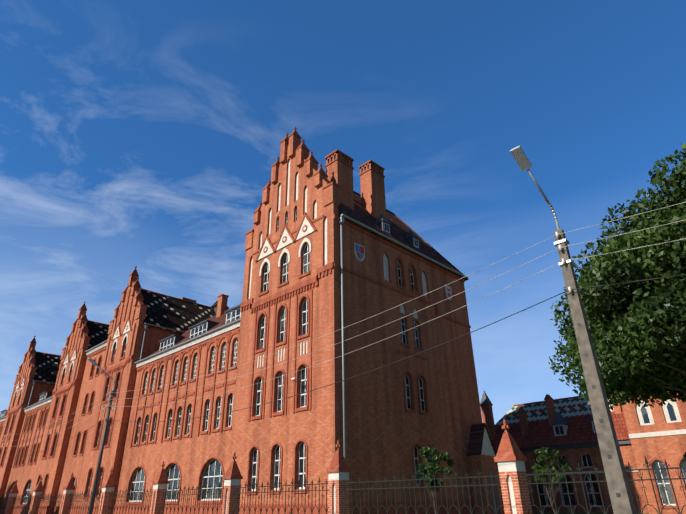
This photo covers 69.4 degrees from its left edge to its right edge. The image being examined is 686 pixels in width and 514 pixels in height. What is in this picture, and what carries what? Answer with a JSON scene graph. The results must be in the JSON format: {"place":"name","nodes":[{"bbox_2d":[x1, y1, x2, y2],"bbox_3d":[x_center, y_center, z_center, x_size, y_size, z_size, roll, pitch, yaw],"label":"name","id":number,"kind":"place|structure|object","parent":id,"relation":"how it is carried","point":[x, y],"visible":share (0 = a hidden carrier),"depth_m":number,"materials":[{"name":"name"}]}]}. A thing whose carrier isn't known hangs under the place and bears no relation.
{"place":"outdoors","nodes":[
{"label":"outdoors","id":0,"kind":"place"},
{"bbox_2d":[0,0,685,423],"label":"sky","id":1,"kind":"structure","parent":0,"point":[147,135],"materials":[{"name":"blue"}]},
{"bbox_2d":[504,513,648,513],"bbox_3d":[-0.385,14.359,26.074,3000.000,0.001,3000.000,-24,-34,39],"label":"terrain","id":2,"kind":"structure","parent":0,"point":[580,513],"depth_m":43.65,"materials":[{"name":"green plant"}]},
{"bbox_2d":[0,410,6,436],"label":"building","id":3,"kind":"structure","parent":2,"relation":"on","point":[3,414],"depth_m":83.22,"materials":[{"name":"brick"}]},
{"bbox_2d":[0,391,52,513],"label":"building","id":4,"kind":"structure","parent":2,"relation":"on","point":[22,471],"depth_m":69.25,"materials":[{"name":"brick"}]},
{"bbox_2d":[0,336,60,506],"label":"building","id":5,"kind":"structure","parent":2,"relation":"on","point":[36,376],"depth_m":77.87,"materials":[{"name":"brick"}]},
{"bbox_2d":[24,302,109,513],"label":"building","id":6,"kind":"structure","parent":2,"relation":"on","point":[86,334],"depth_m":62.51,"materials":[{"name":"brick"}]},
{"bbox_2d":[53,340,106,513],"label":"building","id":7,"kind":"structure","parent":2,"relation":"on","point":[75,456],"depth_m":57.97,"materials":[{"name":"brick"}]},
{"bbox_2d":[88,358,114,513],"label":"lamp post","id":8,"kind":"object","parent":2,"relation":"on","point":[109,406],"visible":0.98,"depth_m":24.75,"materials":[{"name":"concrete"}]},
{"bbox_2d":[72,266,229,513],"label":"building","id":9,"kind":"structure","parent":2,"relation":"on","point":[144,322],"depth_m":53.61,"materials":[{"name":"brick"}]},
{"bbox_2d":[112,294,240,513],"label":"building","id":10,"kind":"structure","parent":2,"relation":"on","point":[194,452],"depth_m":42.37,"materials":[{"name":"brick"}]},
{"bbox_2d":[4,419,532,513],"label":"fence pillars","id":11,"kind":"structure","parent":2,"relation":"on","point":[510,458],"depth_m":20.42,"materials":[{"name":"brick"}]},
{"bbox_2d":[0,454,685,513],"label":"fence","id":12,"kind":"object","parent":2,"relation":"on","point":[360,489],"visible":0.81,"depth_m":19.03,"materials":[{"name":"metal"}]},
{"bbox_2d":[229,127,503,513],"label":"tower wing","id":13,"kind":"structure","parent":2,"relation":"on","point":[329,250],"depth_m":34.82,"materials":[{"name":"red brick"}]},
{"bbox_2d":[416,446,454,513],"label":"sapling","id":14,"kind":"object","parent":2,"relation":"on","point":[425,452],"visible":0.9,"depth_m":21.89,"materials":[{"name":"green plant"}]},
{"bbox_2d":[531,446,570,513],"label":"sapling","id":15,"kind":"object","parent":2,"relation":"on","point":[544,456],"visible":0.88,"depth_m":22.56,"materials":[{"name":"green plant"}]},
{"bbox_2d":[510,145,636,513],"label":"lamp post","id":16,"kind":"object","parent":2,"relation":"on","point":[621,497],"visible":1,"depth_m":9.48,"materials":[{"name":"concrete"}]},
{"bbox_2d":[0,202,685,457],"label":"overhead wires","id":17,"kind":"object","parent":16,"relation":"attached to","point":[411,328],"visible":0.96,"depth_m":12.49,"materials":[{"name":"silver metal"}]},
{"bbox_2d":[480,385,685,513],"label":"building","id":18,"kind":"structure","parent":2,"relation":"on","point":[655,436],"depth_m":45.35,"materials":[{"name":"brick"}]},
{"bbox_2d":[548,143,685,410],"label":"tree","id":19,"kind":"object","parent":2,"relation":"on","point":[638,332],"visible":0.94,"depth_m":15.94,"materials":[{"name":"green plant"}]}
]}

